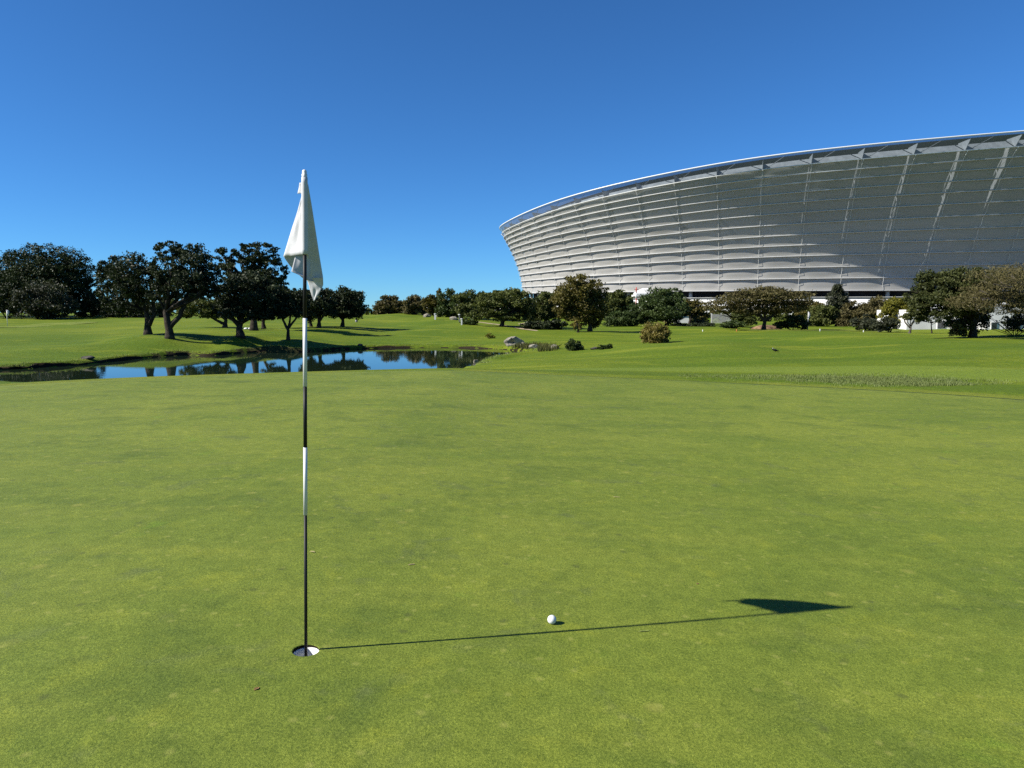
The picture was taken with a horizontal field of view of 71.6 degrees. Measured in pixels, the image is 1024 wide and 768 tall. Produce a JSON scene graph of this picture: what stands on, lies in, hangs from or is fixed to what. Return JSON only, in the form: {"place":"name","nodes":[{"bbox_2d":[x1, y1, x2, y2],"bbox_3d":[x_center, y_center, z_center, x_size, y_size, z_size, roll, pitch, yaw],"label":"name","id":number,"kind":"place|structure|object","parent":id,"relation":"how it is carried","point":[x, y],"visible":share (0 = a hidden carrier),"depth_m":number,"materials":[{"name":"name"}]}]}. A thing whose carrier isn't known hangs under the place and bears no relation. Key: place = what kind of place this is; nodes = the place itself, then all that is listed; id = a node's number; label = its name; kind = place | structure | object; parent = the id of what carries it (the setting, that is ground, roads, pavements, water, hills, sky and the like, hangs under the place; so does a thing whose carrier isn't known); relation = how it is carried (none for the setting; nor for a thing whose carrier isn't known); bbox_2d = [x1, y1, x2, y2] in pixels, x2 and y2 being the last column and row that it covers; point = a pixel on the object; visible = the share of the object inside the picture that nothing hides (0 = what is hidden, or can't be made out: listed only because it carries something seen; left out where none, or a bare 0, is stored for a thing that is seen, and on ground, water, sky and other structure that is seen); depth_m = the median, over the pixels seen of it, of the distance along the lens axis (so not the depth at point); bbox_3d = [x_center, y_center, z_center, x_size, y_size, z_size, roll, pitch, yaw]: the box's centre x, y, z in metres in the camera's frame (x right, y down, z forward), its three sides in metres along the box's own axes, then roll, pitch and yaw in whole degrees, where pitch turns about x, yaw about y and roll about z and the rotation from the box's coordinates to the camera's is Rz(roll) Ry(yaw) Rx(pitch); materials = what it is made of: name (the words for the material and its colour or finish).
{"place":"outdoors","nodes":[
{"label":"outdoors","id":0,"kind":"place"},
{"bbox_2d":[0,348,519,381],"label":"pond","id":1,"kind":"structure","parent":0,"point":[357,359],"depth_m":36.83,"materials":[{"name":"blue liquid"}]},
{"bbox_2d":[480,322,537,330],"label":"path","id":2,"kind":"structure","parent":0,"point":[509,326],"depth_m":75.65,"materials":[{"name":"beige concrete"}]},
{"bbox_2d":[0,312,1023,646],"bbox_3d":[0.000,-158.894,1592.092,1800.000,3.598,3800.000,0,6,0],"label":"ground","id":3,"kind":"structure","parent":0,"point":[982,356],"depth_m":40.97,"materials":[{"name":"green plant"}]},
{"bbox_2d":[0,286,20,318],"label":"bushy tree","id":4,"kind":"object","parent":3,"relation":"on","point":[3,303],"visible":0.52,"depth_m":101.09,"materials":[{"name":"green plant"}]},
{"bbox_2d":[4,281,79,318],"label":"bushy tree","id":5,"kind":"object","parent":3,"relation":"on","point":[39,301],"visible":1,"depth_m":98.88,"materials":[{"name":"green plant"}]},
{"bbox_2d":[0,322,96,326],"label":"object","id":6,"kind":"object","parent":3,"relation":"on","point":[42,324],"visible":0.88,"depth_m":85.93,"materials":[{"name":"green plant"}]},
{"bbox_2d":[0,242,101,308],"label":"umbrella pine","id":7,"kind":"object","parent":3,"relation":"on","point":[63,269],"visible":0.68,"depth_m":104.32,"materials":[{"name":"green plant"}]},
{"bbox_2d":[81,356,94,358],"bbox_3d":[-21.989,-1.359,36.844,0.664,0.227,0.528,0,6,-3],"label":"rock","id":8,"kind":"object","parent":3,"relation":"on","point":[88,357],"visible":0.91,"depth_m":36.70,"materials":[{"name":"stone"}]},
{"bbox_2d":[72,288,117,316],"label":"bushy tree","id":9,"kind":"object","parent":3,"relation":"on","point":[91,302],"visible":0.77,"depth_m":104.87,"materials":[{"name":"green plant"}]},
{"bbox_2d":[93,250,165,334],"bbox_3d":[-25.573,-5.997,47.629,5.370,5.926,3.969,0,6,0],"label":"forked tree","id":10,"kind":"object","parent":3,"relation":"on","point":[126,285],"visible":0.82,"depth_m":47.39,"materials":[{"name":"green plant"}]},
{"bbox_2d":[106,299,176,317],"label":"bushy tree","id":11,"kind":"object","parent":3,"relation":"on","point":[158,309],"visible":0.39,"depth_m":102.29,"materials":[{"name":"green plant"}]},
{"bbox_2d":[144,240,223,339],"bbox_3d":[-21.201,-5.973,45.806,5.320,6.550,3.366,0,6,0],"label":"forked tree","id":12,"kind":"object","parent":3,"relation":"on","point":[176,280],"visible":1,"depth_m":45.60,"materials":[{"name":"green plant"}]},
{"bbox_2d":[175,297,230,327],"bbox_3d":[-27.164,-6.428,63.669,5.672,3.256,3.901,0,6,0],"label":"spreading tree","id":13,"kind":"object","parent":3,"relation":"on","point":[203,306],"visible":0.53,"depth_m":63.10,"materials":[{"name":"green plant"}]},
{"bbox_2d":[210,270,290,338],"bbox_3d":[-17.924,-5.411,48.745,4.875,4.773,4.452,-4,7,-32],"label":"round tree","id":14,"kind":"object","parent":3,"relation":"on","point":[255,297],"visible":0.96,"depth_m":48.14,"materials":[{"name":"green plant"}]},
{"bbox_2d":[214,241,289,330],"bbox_3d":[-21.858,-8.081,59.607,4.999,7.705,5.390,-5,8,-42],"label":"tall tree","id":15,"kind":"object","parent":3,"relation":"on","point":[228,268],"visible":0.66,"depth_m":58.77,"materials":[{"name":"green plant"}]},
{"bbox_2d":[0,345,522,369],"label":"bank edge","id":16,"kind":"object","parent":3,"relation":"on","point":[36,365],"visible":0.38,"depth_m":43.01,"materials":[{"name":"soil"}]},
{"bbox_2d":[2,343,536,365],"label":"bank grass","id":17,"kind":"structure","parent":3,"relation":"on","point":[480,362],"depth_m":43.44,"materials":[{"name":"green plant"}]},
{"bbox_2d":[261,288,296,328],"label":"slender tree","id":18,"kind":"object","parent":3,"relation":"on","point":[263,325],"visible":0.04,"depth_m":65.62,"materials":[{"name":"green plant"}]},
{"bbox_2d":[274,288,313,339],"bbox_3d":[-15.271,-4.776,49.482,2.836,3.849,2.674,2,6,20],"label":"forked sapling","id":19,"kind":"object","parent":3,"relation":"on","point":[291,305],"visible":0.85,"depth_m":48.87,"materials":[{"name":"green plant"}]},
{"bbox_2d":[297,289,317,326],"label":"slender tree","id":20,"kind":"object","parent":3,"relation":"on","point":[309,318],"visible":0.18,"depth_m":68.29,"materials":[{"name":"green plant"}]},
{"bbox_2d":[307,287,338,327],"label":"slender tree","id":21,"kind":"object","parent":3,"relation":"on","point":[325,302],"visible":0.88,"depth_m":66.01,"materials":[{"name":"green plant"}]},
{"bbox_2d":[329,285,369,326],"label":"round tree","id":22,"kind":"object","parent":3,"relation":"on","point":[351,305],"visible":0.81,"depth_m":68.92,"materials":[{"name":"green plant"}]},
{"bbox_2d":[372,294,404,314],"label":"broad bush","id":23,"kind":"object","parent":3,"relation":"on","point":[391,304],"visible":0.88,"depth_m":114.53,"materials":[{"name":"green plant"}]},
{"bbox_2d":[401,294,426,314],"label":"broad bush","id":24,"kind":"object","parent":3,"relation":"on","point":[412,303],"visible":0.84,"depth_m":111.12,"materials":[{"name":"green plant"}]},
{"bbox_2d":[73,296,793,321],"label":"wood","id":25,"kind":"object","parent":3,"relation":"on","point":[777,317],"visible":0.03,"depth_m":119.09,"materials":[{"name":"green plant"}]},
{"bbox_2d":[421,288,447,316],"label":"spindly tree","id":26,"kind":"object","parent":3,"relation":"on","point":[430,301],"visible":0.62,"depth_m":102.41,"materials":[{"name":"green plant"}]},
{"bbox_2d":[434,288,464,317],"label":"rounded tree","id":27,"kind":"object","parent":3,"relation":"on","point":[445,308],"visible":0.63,"depth_m":96.56,"materials":[{"name":"green plant"}]},
{"bbox_2d":[459,318,478,324],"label":"round bush","id":28,"kind":"object","parent":3,"relation":"on","point":[466,321],"visible":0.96,"depth_m":76.57,"materials":[{"name":"green plant"}]},
{"bbox_2d":[452,289,493,318],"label":"rounded tree","id":29,"kind":"object","parent":3,"relation":"on","point":[465,300],"visible":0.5,"depth_m":92.96,"materials":[{"name":"green plant"}]},
{"bbox_2d":[484,333,495,338],"bbox_3d":[-1.847,-4.032,59.989,0.980,0.612,0.684,0,6,0],"label":"weedy tuft","id":30,"kind":"object","parent":3,"relation":"on","point":[488,336],"visible":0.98,"depth_m":59.90,"materials":[{"name":"green plant"}]},
{"bbox_2d":[469,287,536,326],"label":"leaning tree","id":31,"kind":"object","parent":3,"relation":"on","point":[518,305],"visible":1,"depth_m":75.04,"materials":[{"name":"green plant"}]},
{"bbox_2d":[487,289,520,299],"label":"rounded tree","id":32,"kind":"object","parent":3,"relation":"on","point":[492,293],"visible":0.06,"depth_m":94.57,"materials":[{"name":"green plant"}]},
{"bbox_2d":[0,370,1023,767],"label":"putting green","id":33,"kind":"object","parent":3,"relation":"on","point":[796,576],"visible":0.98,"depth_m":3.99,"materials":[{"name":"green plant"}]},
{"bbox_2d":[293,645,318,655],"bbox_3d":[-0.870,1.184,3.003,0.116,0.112,0.116,0,6,0],"label":"golf hole","id":34,"kind":"object","parent":33,"relation":"in","point":[299,651],"visible":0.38,"depth_m":3.04,"materials":[{"name":"plastic"}]},
{"bbox_2d":[283,169,322,655],"bbox_3d":[-0.889,0.182,3.003,0.144,2.089,0.226,1,6,0],"label":"flagstick","id":35,"kind":"object","parent":34,"relation":"in","point":[301,256],"visible":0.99,"depth_m":2.89,"materials":[{"name":"black paint"}]},
{"bbox_2d":[547,615,555,623],"bbox_3d":[0.190,1.121,3.380,0.043,0.043,0.043,0,6,0],"label":"golf ball","id":36,"kind":"object","parent":33,"relation":"on","point":[551,619],"visible":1,"depth_m":3.37,"materials":[{"name":"white paint"}]},
{"bbox_2d":[504,336,523,346],"bbox_3d":[0.123,-2.948,51.279,1.498,1.020,1.246,1,6,7],"label":"rock","id":37,"kind":"object","parent":3,"relation":"on","point":[512,339],"visible":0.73,"depth_m":50.86,"materials":[{"name":"stone"}]},
{"bbox_2d":[511,341,561,351],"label":"reeds","id":38,"kind":"object","parent":3,"relation":"on","point":[544,346],"visible":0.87,"depth_m":46.79,"materials":[{"name":"green plant"}]},
{"bbox_2d":[520,319,568,329],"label":"hedge","id":39,"kind":"object","parent":3,"relation":"on","point":[556,324],"visible":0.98,"depth_m":73.37,"materials":[{"name":"green plant"}]},
{"bbox_2d":[529,290,561,320],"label":"tree","id":40,"kind":"object","parent":3,"relation":"on","point":[543,311],"visible":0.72,"depth_m":78.38,"materials":[{"name":"green plant"}]},
{"bbox_2d":[564,338,583,350],"bbox_3d":[3.860,-2.385,44.027,1.330,0.990,1.048,0,6,0],"label":"round bush","id":41,"kind":"object","parent":3,"relation":"on","point":[571,345],"visible":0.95,"depth_m":43.82,"materials":[{"name":"green plant"}]},
{"bbox_2d":[572,319,581,332],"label":"ragged sapling","id":42,"kind":"object","parent":3,"relation":"on","point":[578,326],"visible":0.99,"depth_m":66.72,"materials":[{"name":"green plant"}]},
{"bbox_2d":[548,273,612,331],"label":"tree","id":43,"kind":"object","parent":3,"relation":"on","point":[582,300],"visible":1,"depth_m":68.88,"materials":[{"name":"green plant"}]},
{"bbox_2d":[597,343,612,349],"bbox_3d":[5.593,-2.231,42.874,1.065,0.482,0.718,0,6,0],"label":"weedy tuft","id":44,"kind":"object","parent":3,"relation":"on","point":[608,346],"visible":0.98,"depth_m":42.83,"materials":[{"name":"green plant"}]},
{"bbox_2d":[602,289,634,318],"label":"rounded tree","id":45,"kind":"object","parent":3,"relation":"on","point":[617,299],"visible":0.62,"depth_m":94.58,"materials":[{"name":"green plant"}]},
{"bbox_2d":[601,310,638,326],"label":"leafy shrub","id":46,"kind":"object","parent":3,"relation":"on","point":[627,319],"visible":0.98,"depth_m":85.13,"materials":[{"name":"green plant"}]},
{"bbox_2d":[632,288,654,302],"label":"white tent","id":47,"kind":"object","parent":3,"relation":"on","point":[641,291],"visible":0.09,"depth_m":119.77,"materials":[{"name":"fabric"}]},
{"bbox_2d":[639,321,671,342],"bbox_3d":[10.056,-3.558,49.918,2.165,1.802,2.201,3,6,27],"label":"round bush","id":48,"kind":"object","parent":3,"relation":"on","point":[656,333],"visible":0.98,"depth_m":49.62,"materials":[{"name":"green plant"}]},
{"bbox_2d":[627,286,693,325],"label":"round tree","id":49,"kind":"object","parent":3,"relation":"on","point":[663,305],"visible":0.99,"depth_m":84.68,"materials":[{"name":"green plant"}]},
{"bbox_2d":[676,307,688,322],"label":"white house","id":50,"kind":"structure","parent":3,"relation":"on","point":[685,320],"depth_m":99.61,"materials":[{"name":"white paint"}]},
{"bbox_2d":[670,321,715,326],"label":"hedge","id":51,"kind":"object","parent":3,"relation":"on","point":[703,324],"visible":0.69,"depth_m":83.04,"materials":[{"name":"green plant"}]},
{"bbox_2d":[680,298,710,323],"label":"tree","id":52,"kind":"object","parent":3,"relation":"on","point":[696,305],"visible":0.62,"depth_m":89.15,"materials":[{"name":"green plant"}]},
{"bbox_2d":[690,315,709,322],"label":"heather bush","id":53,"kind":"object","parent":3,"relation":"on","point":[695,320],"visible":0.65,"depth_m":86.46,"materials":[{"name":"green plant"}]},
{"bbox_2d":[711,313,730,322],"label":"paling fence","id":54,"kind":"object","parent":3,"relation":"on","point":[717,321],"visible":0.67,"depth_m":97.59,"materials":[{"name":"concrete"}]},
{"bbox_2d":[718,320,745,328],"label":"leafy shrub","id":55,"kind":"object","parent":3,"relation":"on","point":[733,324],"visible":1,"depth_m":77.67,"materials":[{"name":"green plant"}]},
{"bbox_2d":[729,313,757,326],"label":"leafy shrub","id":56,"kind":"object","parent":3,"relation":"on","point":[749,320],"visible":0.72,"depth_m":83.22,"materials":[{"name":"green plant"}]},
{"bbox_2d":[702,285,818,329],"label":"flat topped tree","id":57,"kind":"object","parent":3,"relation":"on","point":[777,300],"visible":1,"depth_m":70.45,"materials":[{"name":"green plant"}]},
{"bbox_2d":[499,130,1023,314],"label":"stadium","id":58,"kind":"object","parent":3,"relation":"on","point":[862,223],"visible":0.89,"depth_m":217.65,"materials":[{"name":"white metal"}]},
{"bbox_2d":[750,325,777,328],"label":"earth mound","id":59,"kind":"object","parent":3,"relation":"on","point":[767,327],"visible":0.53,"depth_m":77.21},
{"bbox_2d":[772,314,810,329],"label":"leafy shrub","id":60,"kind":"object","parent":3,"relation":"on","point":[792,321],"visible":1,"depth_m":73.43,"materials":[{"name":"green plant"}]},
{"bbox_2d":[794,301,824,322],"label":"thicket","id":61,"kind":"object","parent":3,"relation":"on","point":[804,313],"visible":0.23,"depth_m":94.93,"materials":[{"name":"green plant"}]},
{"bbox_2d":[747,329,900,331],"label":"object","id":62,"kind":"object","parent":3,"relation":"on","point":[827,330],"visible":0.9,"depth_m":68.50,"materials":[{"name":"green plant"}]},
{"bbox_2d":[805,305,848,326],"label":"thicket","id":63,"kind":"object","parent":3,"relation":"on","point":[821,315],"visible":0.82,"depth_m":82.67,"materials":[{"name":"green plant"}]},
{"bbox_2d":[825,284,850,324],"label":"conical tree","id":64,"kind":"object","parent":3,"relation":"on","point":[839,298],"visible":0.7,"depth_m":90.82,"materials":[{"name":"green plant"}]},
{"bbox_2d":[834,300,866,326],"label":"thicket","id":65,"kind":"object","parent":3,"relation":"on","point":[849,311],"visible":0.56,"depth_m":81.61,"materials":[{"name":"green plant"}]},
{"bbox_2d":[849,314,878,330],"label":"thicket","id":66,"kind":"object","parent":3,"relation":"on","point":[866,323],"visible":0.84,"depth_m":69.89,"materials":[{"name":"green plant"}]},
{"bbox_2d":[860,295,888,318],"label":"thicket","id":67,"kind":"object","parent":3,"relation":"on","point":[872,306],"visible":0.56,"depth_m":78.83,"materials":[{"name":"green plant"}]},
{"bbox_2d":[871,316,900,332],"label":"thicket","id":68,"kind":"object","parent":3,"relation":"on","point":[886,324],"visible":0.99,"depth_m":65.56,"materials":[{"name":"green plant"}]},
{"bbox_2d":[875,295,908,324],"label":"thicket","id":69,"kind":"object","parent":3,"relation":"on","point":[890,308],"visible":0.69,"depth_m":73.47,"materials":[{"name":"green plant"}]},
{"bbox_2d":[898,309,915,332],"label":"ragged sapling","id":70,"kind":"object","parent":3,"relation":"on","point":[910,325],"visible":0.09,"depth_m":61.80,"materials":[{"name":"grey plant"}]},
{"bbox_2d":[877,310,955,329],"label":"white house","id":71,"kind":"structure","parent":3,"relation":"on","point":[920,325],"depth_m":71.79,"materials":[{"name":"white paint"}]},
{"bbox_2d":[936,320,944,328],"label":"window frame","id":72,"kind":"structure","parent":71,"relation":"in","point":[939,325],"depth_m":71.68,"materials":[{"name":"glass"}]},
{"bbox_2d":[921,314,943,332],"bbox_3d":[36.455,-5.171,61.690,2.293,2.110,1.585,0,6,0],"label":"thin tree","id":73,"kind":"object","parent":3,"relation":"on","point":[935,318],"visible":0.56,"depth_m":61.56,"materials":[{"name":"green plant"}]},
{"bbox_2d":[902,266,1001,337],"bbox_3d":[31.168,-5.595,49.473,7.730,5.305,4.106,0,6,0],"label":"spreading tree","id":74,"kind":"object","parent":3,"relation":"on","point":[926,299],"visible":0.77,"depth_m":49.11,"materials":[{"name":"green plant"}]},
{"bbox_2d":[942,261,1023,317],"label":"bare twig tree","id":75,"kind":"object","parent":3,"relation":"on","point":[991,296],"visible":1,"depth_m":45.24,"materials":[{"name":"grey plant"}]},
{"bbox_2d":[956,306,1023,329],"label":"white house","id":76,"kind":"structure","parent":3,"relation":"on","point":[995,317],"depth_m":67.71,"materials":[{"name":"white paint"}]},
{"bbox_2d":[990,322,997,329],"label":"window frame","id":77,"kind":"structure","parent":76,"relation":"in","point":[994,324],"depth_m":67.70,"materials":[{"name":"glass"}]},
{"bbox_2d":[967,308,1023,335],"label":"thicket","id":78,"kind":"object","parent":3,"relation":"on","point":[1014,322],"visible":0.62,"depth_m":51.69,"materials":[{"name":"green plant"}]},
{"bbox_2d":[0,0,1023,312],"label":"sky","id":79,"kind":"structure","parent":0,"point":[418,129],"materials":[{"name":"blue"}]},
{"bbox_2d":[679,370,1022,386],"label":"rough grass","id":80,"kind":"structure","parent":0,"point":[884,380],"depth_m":16.65,"materials":[{"name":"green plant"}]}
]}

